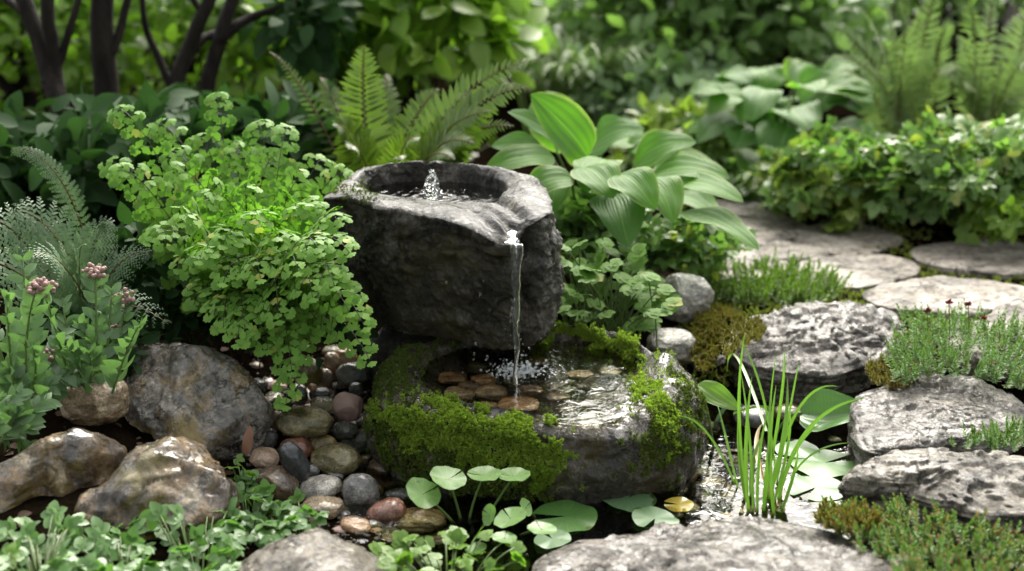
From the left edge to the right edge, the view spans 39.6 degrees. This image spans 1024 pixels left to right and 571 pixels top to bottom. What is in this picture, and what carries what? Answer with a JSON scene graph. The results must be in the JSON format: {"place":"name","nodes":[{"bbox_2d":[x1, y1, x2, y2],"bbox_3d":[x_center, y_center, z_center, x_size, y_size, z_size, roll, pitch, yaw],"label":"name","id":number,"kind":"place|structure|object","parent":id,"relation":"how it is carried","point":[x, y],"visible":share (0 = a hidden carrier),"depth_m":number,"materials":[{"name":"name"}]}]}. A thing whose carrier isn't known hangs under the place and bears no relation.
{"place":"outdoors","nodes":[
{"label":"outdoors","id":0,"kind":"place"},
{"bbox_2d":[0,0,1023,570],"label":"ground","id":1,"kind":"structure","parent":0,"point":[126,434],"depth_m":2.34,"materials":[{"name":"soil"}]},
{"bbox_2d":[0,382,62,452],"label":"flowering plant","id":2,"kind":"object","parent":1,"relation":"on","point":[18,416],"visible":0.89,"depth_m":1.96,"materials":[{"name":"green plant"}]},
{"bbox_2d":[0,249,79,401],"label":"flowering plant","id":3,"kind":"object","parent":1,"relation":"on","point":[41,371],"visible":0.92,"depth_m":2.03,"materials":[{"name":"green plant"}]},
{"bbox_2d":[0,500,99,570],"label":"creeping plant","id":4,"kind":"object","parent":1,"relation":"on","point":[28,539],"visible":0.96,"depth_m":1.78,"materials":[{"name":"green plant"}]},
{"bbox_2d":[11,146,92,246],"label":"curled fern","id":5,"kind":"object","parent":1,"relation":"on","point":[58,180],"visible":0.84,"depth_m":2.35,"materials":[{"name":"green plant"}]},
{"bbox_2d":[0,427,127,512],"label":"boulder","id":6,"kind":"object","parent":1,"relation":"on","point":[62,464],"visible":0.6,"depth_m":1.96,"materials":[{"name":"stone"}]},
{"bbox_2d":[0,0,150,111],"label":"shrub","id":7,"kind":"object","parent":1,"relation":"on","point":[14,76],"visible":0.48,"depth_m":3.87,"materials":[{"name":"green plant"}]},
{"bbox_2d":[0,90,154,255],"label":"shrub","id":8,"kind":"object","parent":1,"relation":"on","point":[20,178],"visible":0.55,"depth_m":2.70,"materials":[{"name":"green plant"}]},
{"bbox_2d":[0,197,171,376],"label":"painted fern","id":9,"kind":"object","parent":1,"relation":"on","point":[64,272],"visible":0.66,"depth_m":2.27,"materials":[{"name":"plant"}]},
{"bbox_2d":[36,262,147,393],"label":"flowering plant","id":10,"kind":"object","parent":1,"relation":"on","point":[99,351],"visible":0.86,"depth_m":2.13,"materials":[{"name":"green plant"}]},
{"bbox_2d":[58,380,129,425],"bbox_3d":[-0.627,0.170,2.134,0.104,0.071,0.089,0,17,0],"label":"cobble","id":11,"kind":"object","parent":1,"relation":"on","point":[99,404],"visible":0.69,"depth_m":2.10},
{"bbox_2d":[18,291,182,376],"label":"shrub","id":12,"kind":"object","parent":1,"relation":"on","point":[152,334],"visible":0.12,"depth_m":2.24,"materials":[{"name":"green plant"}]},
{"bbox_2d":[1,0,200,220],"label":"woody shrub","id":13,"kind":"object","parent":1,"relation":"on","point":[50,53],"visible":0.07,"depth_m":3.00,"materials":[{"name":"brown plant"}]},
{"bbox_2d":[67,515,165,570],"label":"creeping plant","id":14,"kind":"object","parent":1,"relation":"on","point":[100,540],"visible":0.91,"depth_m":1.80,"materials":[{"name":"green plant"}]},
{"bbox_2d":[66,201,219,306],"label":"shrub","id":15,"kind":"object","parent":1,"relation":"on","point":[127,238],"visible":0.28,"depth_m":2.35,"materials":[{"name":"green plant"}]},
{"bbox_2d":[74,436,241,544],"bbox_3d":[-0.487,0.295,1.945,0.216,0.155,0.163,-12,20,-33],"label":"boulder","id":16,"kind":"object","parent":1,"relation":"on","point":[188,475],"visible":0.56,"depth_m":1.92,"materials":[{"name":"stone"}]},
{"bbox_2d":[1,0,336,116],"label":"shrub","id":17,"kind":"object","parent":1,"relation":"on","point":[167,27],"visible":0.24,"depth_m":3.94,"materials":[{"name":"green plant"}]},
{"bbox_2d":[64,80,301,226],"bbox_3d":[-0.660,-0.246,2.815,0.416,0.317,0.415,-14,22,-38],"label":"shrub","id":18,"kind":"object","parent":1,"relation":"on","point":[195,122],"visible":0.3,"depth_m":2.73,"materials":[{"name":"green plant"}]},
{"bbox_2d":[139,497,245,570],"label":"creeping plant","id":19,"kind":"object","parent":1,"relation":"on","point":[155,514],"visible":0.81,"depth_m":1.85,"materials":[{"name":"green plant"}]},
{"bbox_2d":[121,340,274,459],"bbox_3d":[-0.513,0.186,2.226,0.283,0.197,0.171,13,21,35],"label":"boulder","id":20,"kind":"object","parent":1,"relation":"on","point":[215,402],"visible":0.61,"depth_m":2.18,"materials":[{"name":"stone"}]},
{"bbox_2d":[131,264,264,347],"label":"shrub","id":21,"kind":"object","parent":1,"relation":"on","point":[180,324],"visible":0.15,"depth_m":2.41,"materials":[{"name":"green plant"}]},
{"bbox_2d":[97,92,378,411],"bbox_3d":[-0.441,-0.068,2.280,0.487,0.418,0.474,0,17,0],"label":"maidenhair fern","id":22,"kind":"object","parent":1,"relation":"on","point":[262,244],"visible":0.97,"depth_m":2.21,"materials":[{"name":"green plant"}]},
{"bbox_2d":[121,0,373,112],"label":"woody shrub","id":23,"kind":"object","parent":1,"relation":"on","point":[323,23],"visible":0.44,"depth_m":3.23,"materials":[{"name":"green plant"}]},
{"bbox_2d":[205,470,300,548],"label":"creeping plant","id":24,"kind":"object","parent":1,"relation":"on","point":[258,521],"visible":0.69,"depth_m":1.93,"materials":[{"name":"green plant"}]},
{"bbox_2d":[249,447,279,468],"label":"pebble","id":25,"kind":"object","parent":1,"relation":"on","point":[262,457],"visible":0.89,"depth_m":2.16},
{"bbox_2d":[165,77,369,200],"bbox_3d":[-0.478,-0.290,2.915,0.499,0.282,0.390,-8,19,-25],"label":"shrub","id":26,"kind":"object","parent":1,"relation":"on","point":[285,106],"visible":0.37,"depth_m":2.84,"materials":[{"name":"green plant"}]},
{"bbox_2d":[253,465,298,500],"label":"pebble","id":27,"kind":"object","parent":1,"relation":"on","point":[283,480],"visible":0.6,"depth_m":2.05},
{"bbox_2d":[279,437,312,458],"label":"pebble","id":28,"kind":"object","parent":1,"relation":"on","point":[304,444],"visible":0.43,"depth_m":2.19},
{"bbox_2d":[275,405,333,436],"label":"pebble","id":29,"kind":"object","parent":28,"relation":"on","point":[304,421],"visible":0.97,"depth_m":2.20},
{"bbox_2d":[282,487,328,534],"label":"creeping plant","id":30,"kind":"object","parent":1,"relation":"on","point":[303,524],"visible":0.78,"depth_m":1.92,"materials":[{"name":"green plant"}]},
{"bbox_2d":[236,528,382,570],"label":"boulder","id":31,"kind":"object","parent":1,"relation":"on","point":[316,549],"visible":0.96,"depth_m":1.74,"materials":[{"name":"stone"}]},
{"bbox_2d":[242,297,378,368],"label":"shrub","id":32,"kind":"object","parent":1,"relation":"on","point":[339,326],"visible":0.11,"depth_m":2.33,"materials":[{"name":"green plant"}]},
{"bbox_2d":[299,474,342,499],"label":"pebble","id":33,"kind":"object","parent":1,"relation":"on","point":[324,485],"visible":0.74,"depth_m":2.07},
{"bbox_2d":[278,441,309,480],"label":"pebble","id":34,"kind":"object","parent":33,"relation":"on","point":[294,461],"visible":1,"depth_m":2.07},
{"bbox_2d":[302,496,343,519],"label":"pebble","id":35,"kind":"object","parent":1,"relation":"on","point":[333,506],"visible":0.74,"depth_m":2.00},
{"bbox_2d":[198,0,460,118],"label":"shrub","id":36,"kind":"object","parent":1,"relation":"on","point":[244,49],"visible":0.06,"depth_m":3.85,"materials":[{"name":"green plant"}]},
{"bbox_2d":[309,443,361,475],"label":"pebble","id":37,"kind":"object","parent":1,"relation":"on","point":[343,459],"visible":0.92,"depth_m":2.14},
{"bbox_2d":[332,421,358,441],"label":"pebble","id":38,"kind":"object","parent":1,"relation":"on","point":[343,430],"visible":0.99,"depth_m":2.26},
{"bbox_2d":[332,392,362,421],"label":"pebble","id":39,"kind":"object","parent":1,"relation":"on","point":[346,406],"visible":0.98,"depth_m":2.29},
{"bbox_2d":[227,356,495,557],"bbox_3d":[-0.263,0.276,2.216,0.479,0.155,0.694,0,17,0],"label":"grit","id":40,"kind":"object","parent":1,"relation":"on","point":[376,538],"visible":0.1,"depth_m":2.04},
{"bbox_2d":[339,516,371,532],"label":"pebble","id":41,"kind":"object","parent":40,"relation":"on","point":[351,524],"visible":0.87,"depth_m":1.97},
{"bbox_2d":[365,458,394,490],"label":"pebble","id":42,"kind":"object","parent":1,"relation":"on","point":[377,472],"visible":0.29,"depth_m":2.16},
{"bbox_2d":[365,497,406,526],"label":"pebble","id":43,"kind":"object","parent":1,"relation":"on","point":[389,511],"visible":0.84,"depth_m":2.01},
{"bbox_2d":[242,0,549,143],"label":"shrub","id":44,"kind":"object","parent":1,"relation":"on","point":[404,40],"visible":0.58,"depth_m":3.54,"materials":[{"name":"green plant"}]},
{"bbox_2d":[269,45,536,179],"bbox_3d":[-0.205,-0.231,2.762,0.378,0.459,0.431,-10,19,-29],"label":"sword fern","id":45,"kind":"object","parent":1,"relation":"on","point":[433,136],"visible":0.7,"depth_m":2.69,"materials":[{"name":"green plant"}]},
{"bbox_2d":[366,328,441,387],"bbox_3d":[-0.097,0.110,2.456,0.306,0.164,0.124,0,17,0],"label":"rock","id":46,"kind":"object","parent":1,"relation":"on","point":[387,341],"visible":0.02,"depth_m":2.41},
{"bbox_2d":[394,507,446,533],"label":"pebble","id":47,"kind":"object","parent":1,"relation":"on","point":[415,520],"visible":0.82,"depth_m":2.00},
{"bbox_2d":[368,525,526,570],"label":"lobed plant","id":48,"kind":"object","parent":1,"relation":"on","point":[402,556],"visible":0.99,"depth_m":1.83,"materials":[{"name":"green plant"}]},
{"bbox_2d":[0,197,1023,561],"bbox_3d":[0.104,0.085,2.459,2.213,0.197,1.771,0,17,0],"label":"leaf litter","id":49,"kind":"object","parent":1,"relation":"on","point":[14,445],"visible":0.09,"depth_m":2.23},
{"bbox_2d":[362,320,709,534],"bbox_3d":[0.037,0.214,2.223,0.538,0.227,0.422,0,17,0],"label":"pool stone","id":50,"kind":"object","parent":1,"relation":"on","point":[596,440],"visible":0.92,"depth_m":2.09,"materials":[{"name":"stone"}]},
{"bbox_2d":[323,161,564,350],"bbox_3d":[-0.088,-0.054,2.336,0.398,0.252,0.302,8,19,25],"label":"stone basin","id":51,"kind":"object","parent":50,"relation":"on","point":[415,252],"visible":0.96,"depth_m":2.23,"materials":[{"name":"stone"}]},
{"bbox_2d":[502,230,529,386],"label":"water stream","id":52,"kind":"structure","parent":51,"relation":"in","point":[516,251],"depth_m":2.14,"materials":[{"name":"white"}]},
{"label":"basin water","id":53,"kind":"structure","parent":51,"relation":"in","visible":0},
{"bbox_2d":[422,169,443,200],"bbox_3d":[-0.131,-0.167,2.332,0.036,0.050,0.039,0,17,0],"label":"water jet","id":54,"kind":"object","parent":53,"relation":"in","point":[432,192],"visible":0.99,"depth_m":2.32,"materials":[{"name":"white"}]},
{"bbox_2d":[464,357,494,374],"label":"pebble","id":55,"kind":"object","parent":50,"relation":"on","point":[475,366],"visible":0.92,"depth_m":2.29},
{"bbox_2d":[475,385,506,401],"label":"pebble","id":56,"kind":"object","parent":50,"relation":"on","point":[496,393],"visible":0.99,"depth_m":2.18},
{"bbox_2d":[462,351,568,383],"bbox_3d":[0.006,0.129,2.225,0.169,0.024,0.100,0,17,0],"label":"splash","id":57,"kind":"object","parent":50,"relation":"on","point":[523,370],"visible":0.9,"depth_m":2.23,"materials":[{"name":"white liquid"}]},
{"bbox_2d":[498,396,538,411],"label":"pebble","id":58,"kind":"object","parent":50,"relation":"on","point":[523,403],"visible":0.9,"depth_m":2.15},
{"bbox_2d":[554,186,673,251],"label":"ground cover plant","id":59,"kind":"object","parent":1,"relation":"on","point":[578,217],"visible":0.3,"depth_m":2.63,"materials":[{"name":"green plant"}]},
{"bbox_2d":[556,234,683,350],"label":"avens plant","id":60,"kind":"object","parent":1,"relation":"on","point":[589,269],"visible":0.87,"depth_m":2.43,"materials":[{"name":"green plant"}]},
{"bbox_2d":[487,92,758,275],"bbox_3d":[0.192,-0.189,2.767,0.486,0.387,0.598,0,17,0],"label":"hosta","id":61,"kind":"object","parent":1,"relation":"on","point":[557,123],"visible":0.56,"depth_m":2.63,"materials":[{"name":"green plant"}]},
{"bbox_2d":[563,41,736,118],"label":"shrub","id":62,"kind":"object","parent":1,"relation":"on","point":[679,78],"visible":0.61,"depth_m":3.95,"materials":[{"name":"green plant"}]},
{"bbox_2d":[646,328,696,365],"bbox_3d":[0.280,0.108,2.476,0.093,0.058,0.077,0,17,0],"label":"rock","id":63,"kind":"object","parent":1,"relation":"on","point":[680,343],"visible":0.69,"depth_m":2.45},
{"bbox_2d":[595,92,756,166],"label":"shrub","id":64,"kind":"object","parent":1,"relation":"on","point":[666,115],"visible":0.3,"depth_m":3.60,"materials":[{"name":"green plant"}]},
{"bbox_2d":[603,215,756,280],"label":"ground cover plant","id":65,"kind":"object","parent":1,"relation":"on","point":[694,244],"visible":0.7,"depth_m":2.69,"materials":[{"name":"green plant"}]},
{"bbox_2d":[663,273,713,323],"bbox_3d":[0.318,0.025,2.590,0.098,0.094,0.084,0,17,0],"label":"rock","id":66,"kind":"object","parent":1,"relation":"on","point":[695,293],"visible":0.7,"depth_m":2.56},
{"bbox_2d":[619,146,763,201],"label":"ground cover plant","id":67,"kind":"object","parent":1,"relation":"on","point":[732,170],"visible":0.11,"depth_m":3.47,"materials":[{"name":"green plant"}]},
{"bbox_2d":[498,0,902,86],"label":"shrub","id":68,"kind":"object","parent":1,"relation":"on","point":[629,23],"visible":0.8,"depth_m":4.15,"materials":[{"name":"green plant"}]},
{"bbox_2d":[686,302,744,373],"bbox_3d":[0.364,0.070,2.542,0.097,0.050,0.392,7,18,21],"label":"moss cushion","id":69,"kind":"object","parent":1,"relation":"on","point":[712,320],"visible":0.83,"depth_m":2.48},
{"bbox_2d":[532,514,908,570],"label":"bank rock","id":70,"kind":"object","parent":1,"relation":"on","point":[731,542],"visible":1,"depth_m":1.79,"materials":[{"name":"stone"}]},
{"bbox_2d":[812,497,882,535],"bbox_3d":[0.436,0.298,1.851,0.092,0.027,0.079,0,17,0],"label":"stonecrop","id":71,"kind":"object","parent":70,"relation":"on","point":[846,519],"visible":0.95,"depth_m":1.84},
{"bbox_2d":[716,200,771,214],"bbox_3d":[0.529,-0.164,3.340,0.204,0.045,0.158,0,17,0],"label":"flagstone","id":72,"kind":"object","parent":1,"relation":"on","point":[744,207],"visible":0.23,"depth_m":3.34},
{"bbox_2d":[704,248,788,285],"bbox_3d":[0.453,-0.029,2.896,0.212,0.046,0.214,-9,19,-27],"label":"flagstone","id":73,"kind":"object","parent":1,"relation":"on","point":[749,256],"visible":0.16,"depth_m":2.89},
{"bbox_2d":[676,334,862,516],"bbox_3d":[0.378,0.191,2.185,0.285,0.356,0.481,0,17,0],"label":"grass clump","id":74,"kind":"object","parent":1,"relation":"on","point":[770,478],"visible":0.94,"depth_m":2.06,"materials":[{"name":"plant"}]},
{"bbox_2d":[686,245,853,307],"bbox_3d":[0.496,-0.021,2.758,0.314,0.062,0.296,0,17,0],"label":"stonecrop","id":75,"kind":"object","parent":1,"relation":"on","point":[732,289],"visible":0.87,"depth_m":2.71,"materials":[{"name":"green plant"}]},
{"bbox_2d":[736,212,805,246],"bbox_3d":[0.505,-0.107,3.151,0.341,0.048,0.241,-8,19,-26],"label":"flagstone","id":76,"kind":"object","parent":1,"relation":"on","point":[768,226],"visible":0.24,"depth_m":3.17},
{"bbox_2d":[678,55,873,171],"bbox_3d":[0.653,-0.397,3.535,0.503,0.326,0.495,-7,18,-22],"label":"hosta","id":77,"kind":"object","parent":1,"relation":"on","point":[752,123],"visible":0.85,"depth_m":3.41,"materials":[{"name":"green plant"}]},
{"bbox_2d":[755,240,829,262],"bbox_3d":[0.586,-0.059,2.996,0.160,0.047,0.154,0,17,0],"label":"flagstone","id":78,"kind":"object","parent":1,"relation":"on","point":[798,249],"visible":0.39,"depth_m":2.97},
{"bbox_2d":[696,0,900,109],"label":"shrub","id":79,"kind":"object","parent":1,"relation":"on","point":[853,12],"visible":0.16,"depth_m":4.35,"materials":[{"name":"green plant"}]},
{"bbox_2d":[745,130,874,233],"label":"ground cover plant","id":80,"kind":"object","parent":1,"relation":"on","point":[848,212],"visible":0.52,"depth_m":3.12,"materials":[{"name":"green plant"}]},
{"bbox_2d":[721,300,906,408],"bbox_3d":[0.536,0.124,2.479,0.361,0.158,0.233,-11,20,-32],"label":"bank rock","id":81,"kind":"object","parent":1,"relation":"on","point":[835,343],"visible":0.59,"depth_m":2.40,"materials":[{"name":"stone"}]},
{"bbox_2d":[720,314,767,358],"bbox_3d":[0.389,0.081,2.394,0.068,0.022,0.219,7,18,21],"label":"moss cushion","id":82,"kind":"object","parent":81,"relation":"on","point":[749,330],"visible":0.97,"depth_m":2.39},
{"bbox_2d":[794,222,902,255],"bbox_3d":[0.729,-0.091,3.098,0.241,0.048,0.273,0,17,0],"label":"flagstone","id":83,"kind":"object","parent":1,"relation":"on","point":[851,242],"visible":0.48,"depth_m":3.06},
{"bbox_2d":[674,197,1023,387],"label":"joint moss","id":84,"kind":"object","parent":1,"relation":"on","point":[905,244],"visible":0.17,"depth_m":2.74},
{"bbox_2d":[734,115,966,226],"bbox_3d":[0.829,-0.256,3.211,0.641,0.211,0.407,0,17,0],"label":"ground cover plant","id":85,"kind":"object","parent":1,"relation":"on","point":[914,209],"visible":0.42,"depth_m":3.12,"materials":[{"name":"green plant"}]},
{"bbox_2d":[788,253,920,291],"bbox_3d":[0.687,-0.018,2.855,0.290,0.048,0.217,-7,18,-23],"label":"flagstone","id":86,"kind":"object","parent":1,"relation":"on","point":[871,270],"visible":0.37,"depth_m":2.85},
{"bbox_2d":[823,0,959,140],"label":"tall fern","id":87,"kind":"object","parent":1,"relation":"on","point":[902,96],"visible":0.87,"depth_m":3.66,"materials":[{"name":"green plant"}]},
{"bbox_2d":[819,493,1023,570],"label":"stonecrop","id":88,"kind":"object","parent":1,"relation":"on","point":[958,559],"visible":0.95,"depth_m":1.79,"materials":[{"name":"green plant"}]},
{"bbox_2d":[838,447,1023,554],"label":"bank rock","id":89,"kind":"object","parent":1,"relation":"on","point":[966,486],"visible":0.52,"depth_m":1.92,"materials":[{"name":"stone"}]},
{"bbox_2d":[948,413,1023,451],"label":"stonecrop","id":90,"kind":"object","parent":89,"relation":"on","point":[994,438],"visible":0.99,"depth_m":2.04,"materials":[{"name":"green plant"}]},
{"bbox_2d":[845,104,1023,219],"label":"ground cover plant","id":91,"kind":"object","parent":1,"relation":"on","point":[945,158],"visible":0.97,"depth_m":3.03,"materials":[{"name":"green plant"}]},
{"bbox_2d":[846,373,1023,466],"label":"bank rock","id":92,"kind":"object","parent":1,"relation":"on","point":[932,411],"visible":0.46,"depth_m":2.17,"materials":[{"name":"stone"}]},
{"bbox_2d":[865,353,920,388],"bbox_3d":[0.619,0.134,2.311,0.097,0.023,0.148,0,17,0],"label":"moss cushion","id":93,"kind":"object","parent":92,"relation":"on","point":[874,369],"visible":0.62,"depth_m":2.29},
{"bbox_2d":[861,275,1023,321],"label":"flagstone","id":94,"kind":"object","parent":1,"relation":"on","point":[934,293],"visible":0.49,"depth_m":2.68,"materials":[{"name":"stone"}]},
{"bbox_2d":[883,0,1023,84],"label":"shrub","id":95,"kind":"object","parent":1,"relation":"on","point":[955,7],"visible":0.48,"depth_m":5.10,"materials":[{"name":"green plant"}]},
{"bbox_2d":[910,239,1023,279],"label":"flagstone","id":96,"kind":"object","parent":1,"relation":"on","point":[1000,258],"visible":0.69,"depth_m":2.92,"materials":[{"name":"stone"}]},
{"bbox_2d":[940,0,1023,128],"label":"tall fern","id":97,"kind":"object","parent":1,"relation":"on","point":[978,96],"visible":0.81,"depth_m":3.61,"materials":[{"name":"green plant"}]},
{"bbox_2d":[941,320,1023,380],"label":"flagstone","id":98,"kind":"object","parent":1,"relation":"on","point":[973,361],"visible":0.16,"depth_m":2.37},
{"bbox_2d":[880,299,1023,389],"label":"stonecrop","id":99,"kind":"object","parent":98,"relation":"on","point":[928,354],"visible":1,"depth_m":2.32,"materials":[{"name":"green plant"}]},
{"bbox_2d":[953,184,1023,244],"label":"ground cover plant","id":100,"kind":"object","parent":1,"relation":"on","point":[1003,220],"visible":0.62,"depth_m":2.97,"materials":[{"name":"green plant"}]},
{"bbox_2d":[986,302,1023,328],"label":"flagstone","id":101,"kind":"object","parent":1,"relation":"on","point":[993,315],"visible":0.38,"depth_m":2.59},
{"bbox_2d":[507,29,674,135],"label":"shrub","id":102,"kind":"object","parent":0,"point":[566,82],"depth_m":4.05,"materials":[{"name":"green plant"}]},
{"label":"pond water","id":103,"kind":"structure","parent":0,"visible":0},
{"bbox_2d":[342,473,379,514],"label":"pebble","id":104,"kind":"object","parent":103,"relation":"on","point":[360,493],"visible":0.88,"depth_m":2.05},
{"bbox_2d":[406,466,556,555],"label":"pennywort","id":105,"kind":"object","parent":103,"relation":"on","point":[418,488],"visible":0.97,"depth_m":1.95,"materials":[{"name":"green plant"}]},
{"bbox_2d":[534,529,570,548],"bbox_3d":[0.055,0.344,1.933,0.051,0.007,0.051,0,17,0],"label":"lily pad","id":106,"kind":"object","parent":103,"relation":"on","point":[558,538],"visible":0.96,"depth_m":1.93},
{"bbox_2d":[533,500,597,531],"bbox_3d":[0.075,0.325,2.003,0.092,0.008,0.092,0,17,0],"label":"lily pad","id":107,"kind":"object","parent":103,"relation":"on","point":[577,516],"visible":0.94,"depth_m":2.01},
{"bbox_2d":[603,493,656,511],"bbox_3d":[0.169,0.307,2.061,0.082,0.012,0.082,0,17,0],"label":"lily pad","id":108,"kind":"object","parent":103,"relation":"on","point":[632,503],"visible":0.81,"depth_m":2.05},
{"bbox_2d":[632,506,678,526],"bbox_3d":[0.201,0.327,1.996,0.067,0.010,0.067,0,17,0],"label":"lily pad","id":109,"kind":"object","parent":103,"relation":"on","point":[643,517],"visible":0.84,"depth_m":2.00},
{"bbox_2d":[698,380,736,453],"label":"water leaf","id":110,"kind":"object","parent":103,"relation":"on","point":[715,393],"visible":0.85,"depth_m":2.20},
{"bbox_2d":[784,474,841,500],"bbox_3d":[0.448,0.297,2.100,0.092,0.005,0.092,0,17,0],"label":"lily pad","id":111,"kind":"object","parent":103,"relation":"on","point":[825,485],"visible":0.91,"depth_m":2.10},
{"bbox_2d":[773,389,857,438],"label":"water leaf","id":112,"kind":"object","parent":103,"relation":"on","point":[817,403],"visible":0.73,"depth_m":2.26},
{"bbox_2d":[791,448,853,476],"bbox_3d":[0.481,0.272,2.182,0.110,0.006,0.110,0,17,0],"label":"lily pad","id":113,"kind":"object","parent":103,"relation":"on","point":[814,464],"visible":0.83,"depth_m":2.18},
{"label":"pebble","id":114,"kind":"object","parent":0,"visible":0},
{"bbox_2d":[336,362,370,387],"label":"pebble","id":115,"kind":"object","parent":114,"relation":"on","point":[348,374],"visible":0.82,"depth_m":2.40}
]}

